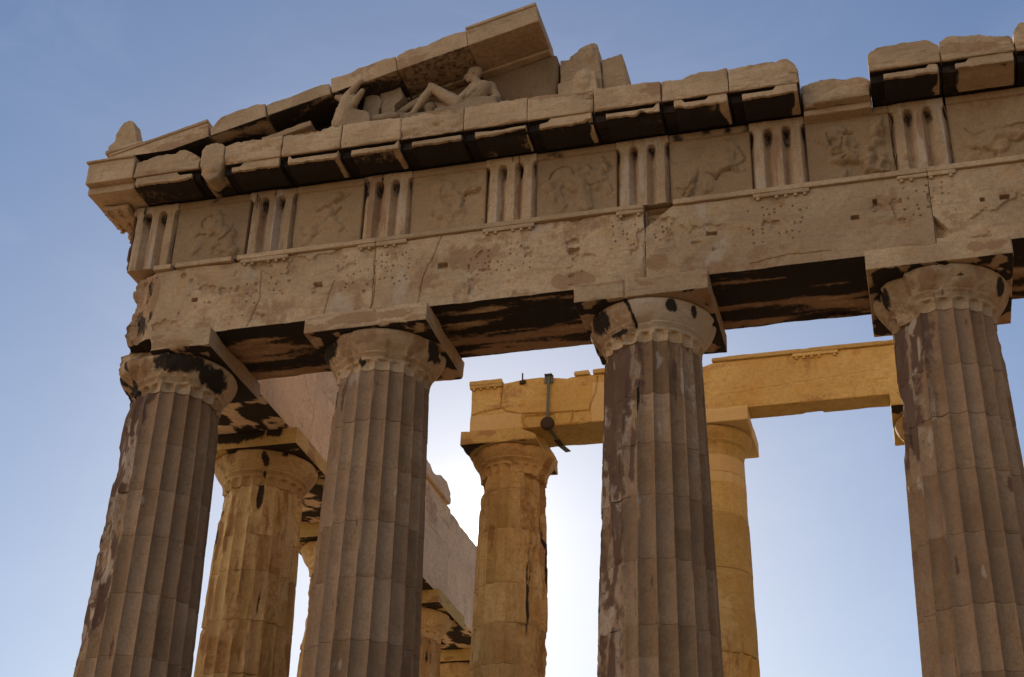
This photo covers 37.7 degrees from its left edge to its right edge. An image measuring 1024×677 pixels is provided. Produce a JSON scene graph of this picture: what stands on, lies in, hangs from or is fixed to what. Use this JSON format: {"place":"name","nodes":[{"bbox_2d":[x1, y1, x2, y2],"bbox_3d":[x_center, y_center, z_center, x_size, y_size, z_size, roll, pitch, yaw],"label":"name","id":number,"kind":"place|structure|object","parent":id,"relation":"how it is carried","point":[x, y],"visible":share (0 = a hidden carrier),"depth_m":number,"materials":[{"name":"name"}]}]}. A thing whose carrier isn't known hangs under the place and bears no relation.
{"place":"outdoors","nodes":[
{"label":"outdoors","id":0,"kind":"place"},
{"bbox_2d":[0,0,1023,676],"label":"sky","id":1,"kind":"structure","parent":0,"point":[827,504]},
{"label":"platform","id":2,"kind":"structure","parent":0,"visible":0},
{"bbox_2d":[73,327,259,676],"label":"column","id":3,"kind":"structure","parent":2,"relation":"on","point":[182,390],"depth_m":23.28,"materials":[{"name":"stone"}]},
{"bbox_2d":[194,427,326,676],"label":"column","id":4,"kind":"structure","parent":2,"relation":"on","point":[268,480],"depth_m":26.77,"materials":[{"name":"stone"}]},
{"bbox_2d":[218,374,316,442],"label":"flank beam","id":5,"kind":"structure","parent":4,"relation":"on","point":[284,402],"depth_m":27.20,"materials":[{"name":"stone"}]},
{"bbox_2d":[309,372,317,383],"bbox_3d":[-4.919,-0.137,28.052,1.707,0.990,2.829,-6,-30,14],"label":"flank course","id":6,"kind":"object","parent":5,"relation":"on","point":[313,376],"visible":0.03,"depth_m":28.71,"materials":[{"name":"stone"}]},
{"bbox_2d":[301,385,334,522],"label":"flank beam","id":7,"kind":"structure","parent":4,"relation":"on","point":[323,414],"depth_m":29.06,"materials":[{"name":"stone"}]},
{"bbox_2d":[317,372,337,405],"bbox_3d":[-3.992,1.581,31.035,1.708,0.991,4.289,-6,-30,14],"label":"flank course","id":8,"kind":"object","parent":7,"relation":"on","point":[327,383],"visible":0.04,"depth_m":29.44,"materials":[{"name":"stone"}]},
{"bbox_2d":[297,523,318,676],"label":"column","id":9,"kind":"structure","parent":2,"relation":"on","point":[309,533],"depth_m":31.12,"materials":[{"name":"stone"}]},
{"bbox_2d":[301,302,464,676],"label":"column","id":10,"kind":"structure","parent":2,"relation":"on","point":[389,366],"depth_m":22.40,"materials":[{"name":"stone"}]},
{"bbox_2d":[125,238,376,379],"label":"architrave beam","id":11,"kind":"structure","parent":10,"relation":"on","point":[253,311],"depth_m":24.51,"materials":[{"name":"stone"}]},
{"bbox_2d":[126,203,179,283],"bbox_3d":[-6.074,-1.606,25.820,0.850,1.283,0.555,-6,-30,14],"label":"triglyph","id":12,"kind":"object","parent":11,"relation":"on","point":[153,235],"visible":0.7,"depth_m":25.62,"materials":[{"name":"stone"}]},
{"bbox_2d":[171,194,250,269],"bbox_3d":[-5.034,-1.737,25.527,1.332,1.276,0.529,-6,-30,14],"label":"metope","id":13,"kind":"object","parent":11,"relation":"on","point":[211,228],"visible":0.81,"depth_m":25.37,"materials":[{"name":"stone"}]},
{"bbox_2d":[243,188,297,254],"bbox_3d":[-3.973,-1.835,25.299,0.850,1.282,0.555,-6,-30,14],"label":"triglyph","id":14,"kind":"object","parent":11,"relation":"on","point":[271,220],"visible":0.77,"depth_m":25.12,"materials":[{"name":"stone"}]},
{"bbox_2d":[292,178,364,247],"bbox_3d":[-2.993,-1.954,25.029,1.200,1.276,0.510,-6,-30,14],"label":"metope","id":15,"kind":"object","parent":11,"relation":"on","point":[327,213],"visible":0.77,"depth_m":24.88,"materials":[{"name":"stone"}]},
{"bbox_3d":[-3.796,-1.427,26.043,3.976,1.311,1.166,-6,-30,14],"label":"frieze backing","id":16,"kind":"object","parent":11,"relation":"on","visible":0},
{"bbox_2d":[133,150,216,206],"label":"cornice block","id":17,"kind":"structure","parent":16,"relation":"on","point":[168,179],"depth_m":25.45,"materials":[{"name":"stone"}]},
{"bbox_2d":[200,143,239,198],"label":"cornice block","id":18,"kind":"structure","parent":16,"relation":"on","point":[218,183],"depth_m":25.24,"materials":[{"name":"stone"}]},
{"bbox_2d":[224,136,296,194],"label":"cornice block","id":19,"kind":"structure","parent":16,"relation":"on","point":[253,166],"depth_m":25.09,"materials":[{"name":"stone"}]},
{"bbox_2d":[262,121,315,138],"bbox_3d":[-3.759,-3.397,25.517,0.894,0.326,0.447,-6,-30,14],"label":"rubble stone","id":20,"kind":"object","parent":19,"relation":"on","point":[307,126],"visible":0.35,"depth_m":25.32,"materials":[{"name":"stone"}]},
{"bbox_2d":[281,125,354,187],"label":"cornice block","id":21,"kind":"structure","parent":16,"relation":"on","point":[310,158],"depth_m":24.83,"materials":[{"name":"stone"}]},
{"bbox_3d":[-6.068,-1.943,27.058,1.642,0.768,1.066,-6,-30,14],"label":"flank cornice block","id":22,"kind":"object","parent":16,"relation":"on","visible":0},
{"bbox_2d":[85,154,149,233],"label":"cornice block","id":23,"kind":"structure","parent":22,"relation":"attached to","point":[114,195],"depth_m":25.77,"materials":[{"name":"stone"}]},
{"bbox_2d":[109,119,214,161],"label":"raking block","id":24,"kind":"structure","parent":23,"relation":"on","point":[196,138],"depth_m":25.68,"materials":[{"name":"stone"}]},
{"bbox_2d":[105,121,142,157],"bbox_3d":[-6.620,-3.362,26.326,0.695,0.703,0.704,-6,-30,14],"label":"acroterion stump","id":25,"kind":"object","parent":24,"relation":"on","point":[128,134],"visible":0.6,"depth_m":26.06,"materials":[{"name":"stone"}]},
{"bbox_2d":[419,589,464,676],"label":"column","id":26,"kind":"structure","parent":2,"relation":"on","point":[441,615],"depth_m":34.59,"materials":[{"name":"stone"}]},
{"bbox_2d":[422,519,448,595],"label":"flank beam","id":27,"kind":"structure","parent":26,"relation":"on","point":[435,558],"depth_m":34.76,"materials":[{"name":"stone"}]},
{"bbox_2d":[425,479,450,546],"bbox_3d":[-2.875,3.651,34.629,1.708,0.992,4.290,-6,-30,14],"label":"flank course","id":28,"kind":"object","parent":27,"relation":"on","point":[437,513],"visible":0.18,"depth_m":35.37,"materials":[{"name":"stone"}]},
{"bbox_2d":[426,460,450,504],"bbox_3d":[-3.276,1.170,31.867,0.850,0.632,11.334,-6,-30,14],"label":"moulded course","id":29,"kind":"object","parent":28,"relation":"on","point":[439,483],"visible":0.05,"depth_m":35.53,"materials":[{"name":"stone"}]},
{"bbox_2d":[440,648,470,676],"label":"column","id":30,"kind":"structure","parent":2,"relation":"on","point":[454,662],"depth_m":38.11,"materials":[{"name":"stone"}]},
{"bbox_2d":[441,549,474,649],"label":"flank beam","id":31,"kind":"structure","parent":30,"relation":"on","point":[460,587],"depth_m":36.88,"materials":[{"name":"stone"}]},
{"bbox_2d":[449,514,476,579],"bbox_3d":[-1.759,5.729,38.218,1.708,0.970,4.289,-6,-30,14],"label":"flank course","id":32,"kind":"object","parent":31,"relation":"on","point":[462,547],"visible":0.23,"depth_m":37.16,"materials":[{"name":"stone"}]},
{"bbox_2d":[460,426,557,676],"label":"column","id":33,"kind":"structure","parent":2,"relation":"on","point":[516,467],"depth_m":27.30,"materials":[{"name":"stone"}]},
{"bbox_2d":[469,368,604,447],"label":"porch beam","id":34,"kind":"structure","parent":33,"relation":"on","point":[576,408],"depth_m":28.39,"materials":[{"name":"stone"}]},
{"bbox_2d":[519,373,525,384],"bbox_3d":[0.205,0.767,28.701,0.122,0.235,0.050,-6,-30,14],"label":"iron fitting","id":35,"kind":"object","parent":34,"relation":"attached to","point":[522,381],"visible":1,"depth_m":28.64,"materials":[{"name":"metal"}]},
{"bbox_2d":[540,373,570,451],"bbox_3d":[0.844,1.456,28.750,0.260,1.161,1.226,-8,-31,16],"label":"steel strap","id":36,"kind":"object","parent":34,"relation":"attached to","point":[547,423],"visible":1,"depth_m":28.32,"materials":[{"name":"black metal"}]},
{"bbox_2d":[574,269,726,676],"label":"column","id":37,"kind":"structure","parent":2,"relation":"on","point":[654,339],"depth_m":21.27,"materials":[{"name":"stone"}]},
{"bbox_2d":[372,204,645,357],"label":"architrave beam","id":38,"kind":"structure","parent":37,"relation":"on","point":[496,288],"depth_m":23.49,"materials":[{"name":"stone"}]},
{"bbox_2d":[359,171,412,239],"bbox_3d":[-1.999,-2.050,24.809,0.850,1.282,0.555,-6,-30,14],"label":"triglyph","id":39,"kind":"object","parent":38,"relation":"on","point":[386,205],"visible":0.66,"depth_m":24.63,"materials":[{"name":"stone"}]},
{"bbox_2d":[341,118,413,178],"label":"cornice block","id":40,"kind":"structure","parent":39,"relation":"on","point":[372,148],"depth_m":24.59,"materials":[{"name":"stone"}]},
{"bbox_2d":[331,79,399,127],"bbox_3d":[-2.435,-3.851,25.167,1.211,0.908,0.554,-6,-30,14],"label":"horse sculpture","id":41,"kind":"object","parent":40,"relation":"on","point":[347,111],"visible":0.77,"depth_m":25.00,"materials":[{"name":"stone"}]},
{"bbox_2d":[363,95,382,114],"bbox_3d":[-2.331,-3.703,25.398,0.356,0.862,0.363,-6,-30,14],"label":"rubble stone","id":42,"kind":"object","parent":40,"relation":"on","point":[372,105],"visible":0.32,"depth_m":25.34,"materials":[{"name":"stone"}]},
{"bbox_2d":[380,87,407,113],"bbox_3d":[-2.008,-3.756,25.387,0.426,0.960,0.365,-6,-30,14],"label":"rubble stone","id":43,"kind":"object","parent":40,"relation":"on","point":[394,100],"visible":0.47,"depth_m":25.35,"materials":[{"name":"stone"}]},
{"bbox_3d":[-3.914,-3.238,26.303,3.758,0.884,0.529,-6,-30,14],"label":"tympanum slab","id":44,"kind":"object","parent":40,"relation":"on","visible":0},
{"bbox_2d":[211,104,277,146],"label":"raking block","id":45,"kind":"structure","parent":44,"relation":"on","point":[254,122],"depth_m":25.54,"materials":[{"name":"stone"}]},
{"bbox_2d":[267,84,337,131],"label":"raking block","id":46,"kind":"structure","parent":44,"relation":"on","point":[317,106],"depth_m":25.44,"materials":[{"name":"stone"}]},
{"bbox_2d":[331,57,411,109],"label":"raking block","id":47,"kind":"structure","parent":44,"relation":"on","point":[378,78],"depth_m":25.27,"materials":[{"name":"stone"}]},
{"bbox_2d":[409,161,488,233],"bbox_3d":[-0.989,-2.179,24.518,1.268,1.277,0.541,-6,-30,14],"label":"metope","id":48,"kind":"object","parent":38,"relation":"on","point":[448,197],"visible":0.77,"depth_m":24.37,"materials":[{"name":"stone"}]},
{"bbox_2d":[484,153,536,223],"bbox_3d":[0.043,-2.271,24.303,0.850,1.282,0.555,-6,-30,14],"label":"triglyph","id":49,"kind":"object","parent":38,"relation":"on","point":[511,190],"visible":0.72,"depth_m":24.13,"materials":[{"name":"stone"}]},
{"bbox_2d":[536,143,616,216],"bbox_3d":[1.074,-2.398,24.015,1.308,1.276,0.521,-6,-30,14],"label":"metope","id":50,"kind":"object","parent":38,"relation":"on","point":[576,180],"visible":0.84,"depth_m":23.84,"materials":[{"name":"stone"}]},
{"bbox_2d":[616,135,671,210],"bbox_3d":[2.123,-2.498,23.787,0.851,1.282,0.555,-6,-30,14],"label":"triglyph","id":51,"kind":"object","parent":38,"relation":"on","point":[643,171],"visible":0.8,"depth_m":23.60,"materials":[{"name":"stone"}]},
{"bbox_3d":[0.215,-1.863,25.048,4.325,1.311,1.167,-6,-30,14],"label":"frieze backing","id":52,"kind":"object","parent":38,"relation":"on","visible":0},
{"bbox_2d":[401,107,475,170],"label":"cornice block","id":53,"kind":"structure","parent":52,"relation":"on","point":[431,140],"depth_m":24.35,"materials":[{"name":"stone"}]},
{"bbox_2d":[396,66,501,117],"bbox_3d":[-1.135,-4.001,25.153,2.083,1.240,0.559,-6,-30,14],"label":"reclining statue","id":54,"kind":"object","parent":53,"relation":"on","point":[477,91],"visible":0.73,"depth_m":24.93,"materials":[{"name":"stone"}]},
{"bbox_2d":[417,56,560,112],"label":"tympanum slab","id":55,"kind":"structure","parent":53,"relation":"on","point":[541,77],"depth_m":25.36,"materials":[{"name":"stone"}]},
{"bbox_2d":[396,31,482,99],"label":"raking block","id":56,"kind":"structure","parent":55,"relation":"on","point":[447,62],"depth_m":25.20,"materials":[{"name":"stone"}]},
{"bbox_2d":[465,2,553,78],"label":"raking block","id":57,"kind":"structure","parent":55,"relation":"on","point":[508,41],"depth_m":25.09,"materials":[{"name":"stone"}]},
{"bbox_2d":[464,98,537,162],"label":"cornice block","id":58,"kind":"structure","parent":52,"relation":"on","point":[495,130],"depth_m":24.08,"materials":[{"name":"stone"}]},
{"bbox_2d":[527,91,602,153],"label":"cornice block","id":59,"kind":"structure","parent":52,"relation":"on","point":[558,122],"depth_m":23.82,"materials":[{"name":"stone"}]},
{"bbox_2d":[558,68,597,94],"bbox_3d":[1.096,-4.027,24.807,0.702,1.048,0.236,-6,-30,14],"label":"rubble stone","id":60,"kind":"object","parent":59,"relation":"on","point":[583,80],"visible":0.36,"depth_m":24.85,"materials":[{"name":"stone"}]},
{"bbox_2d":[560,43,602,87],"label":"tympanum slab","id":61,"kind":"structure","parent":59,"relation":"on","point":[588,57],"depth_m":25.26,"materials":[{"name":"stone"}]},
{"bbox_2d":[594,82,669,144],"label":"cornice block","id":62,"kind":"structure","parent":52,"relation":"on","point":[629,112],"depth_m":23.57,"materials":[{"name":"stone"}]},
{"bbox_2d":[601,54,631,87],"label":"tympanum slab","id":63,"kind":"structure","parent":62,"relation":"on","point":[614,72],"depth_m":25.10,"materials":[{"name":"stone"}]},
{"bbox_2d":[645,167,935,329],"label":"architrave beam","id":64,"kind":"structure","parent":37,"relation":"on","point":[778,254],"depth_m":22.45,"materials":[{"name":"stone"}]},
{"bbox_2d":[669,125,752,205],"bbox_3d":[3.133,-2.626,23.499,1.269,1.276,0.533,-6,-30,14],"label":"metope","id":65,"kind":"object","parent":64,"relation":"on","point":[712,162],"visible":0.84,"depth_m":23.36,"materials":[{"name":"stone"}]},
{"bbox_2d":[749,116,808,188],"bbox_3d":[4.164,-2.720,23.281,0.849,1.283,0.555,-6,-30,14],"label":"triglyph","id":66,"kind":"object","parent":64,"relation":"on","point":[778,149],"visible":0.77,"depth_m":23.11,"materials":[{"name":"stone"}]},
{"bbox_2d":[804,106,894,181],"bbox_3d":[5.170,-2.860,22.971,1.273,1.276,0.584,-6,-30,14],"label":"metope","id":67,"kind":"object","parent":64,"relation":"on","point":[850,146],"visible":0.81,"depth_m":22.80,"materials":[{"name":"stone"}]},
{"bbox_2d":[888,97,953,170],"bbox_3d":[6.211,-2.942,22.773,0.850,1.283,0.554,-6,-30,14],"label":"triglyph","id":68,"kind":"object","parent":64,"relation":"on","point":[920,133],"visible":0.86,"depth_m":22.60,"materials":[{"name":"stone"}]},
{"bbox_3d":[4.380,-2.316,24.015,4.296,1.311,1.166,-6,-30,14],"label":"frieze backing","id":69,"kind":"object","parent":64,"relation":"on","visible":0},
{"bbox_2d":[661,68,735,135],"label":"cornice block","id":70,"kind":"structure","parent":69,"relation":"on","point":[697,102],"depth_m":23.31,"materials":[{"name":"stone"}]},
{"bbox_2d":[728,59,803,126],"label":"cornice block","id":71,"kind":"structure","parent":69,"relation":"on","point":[765,91],"depth_m":23.06,"materials":[{"name":"stone"}]},
{"bbox_2d":[801,77,871,121],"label":"cornice block","id":72,"kind":"structure","parent":69,"relation":"on","point":[828,99],"depth_m":23.01,"materials":[{"name":"stone"}]},
{"bbox_2d":[867,40,941,115],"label":"cornice block","id":73,"kind":"structure","parent":69,"relation":"on","point":[902,72],"depth_m":22.56,"materials":[{"name":"stone"}]},
{"bbox_2d":[706,405,759,676],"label":"column","id":74,"kind":"structure","parent":2,"relation":"on","point":[732,441],"depth_m":26.34,"materials":[{"name":"stone"}]},
{"bbox_2d":[889,391,904,445],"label":"column","id":75,"kind":"structure","parent":2,"relation":"on","point":[896,403],"depth_m":26.66,"materials":[{"name":"stone"}]},
{"bbox_2d":[703,340,898,418],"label":"porch beam","id":76,"kind":"structure","parent":75,"relation":"on","point":[845,377],"depth_m":27.20,"materials":[{"name":"stone"}]},
{"bbox_2d":[864,235,1023,676],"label":"column","id":77,"kind":"structure","parent":2,"relation":"on","point":[941,311],"depth_m":20.30,"materials":[{"name":"stone"}]},
{"bbox_2d":[927,154,1023,298],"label":"architrave beam","id":78,"kind":"structure","parent":77,"relation":"on","point":[977,199],"depth_m":21.77,"materials":[{"name":"stone"}]},
{"bbox_2d":[945,87,1023,162],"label":"metope","id":79,"kind":"object","parent":78,"relation":"on","point":[986,125],"visible":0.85,"depth_m":22.38,"materials":[{"name":"stone"}]},
{"bbox_3d":[8.526,-2.767,22.986,4.286,1.312,1.168,-6,-30,14],"label":"frieze backing","id":80,"kind":"object","parent":78,"relation":"on","visible":0},
{"bbox_2d":[939,34,1015,103],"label":"cornice block","id":81,"kind":"structure","parent":80,"relation":"on","point":[974,64],"depth_m":22.31,"materials":[{"name":"stone"}]},
{"bbox_2d":[1013,22,1023,87],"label":"cornice block","id":82,"kind":"structure","parent":80,"relation":"on","point":[1018,37],"depth_m":22.18,"materials":[{"name":"stone"}]}
]}

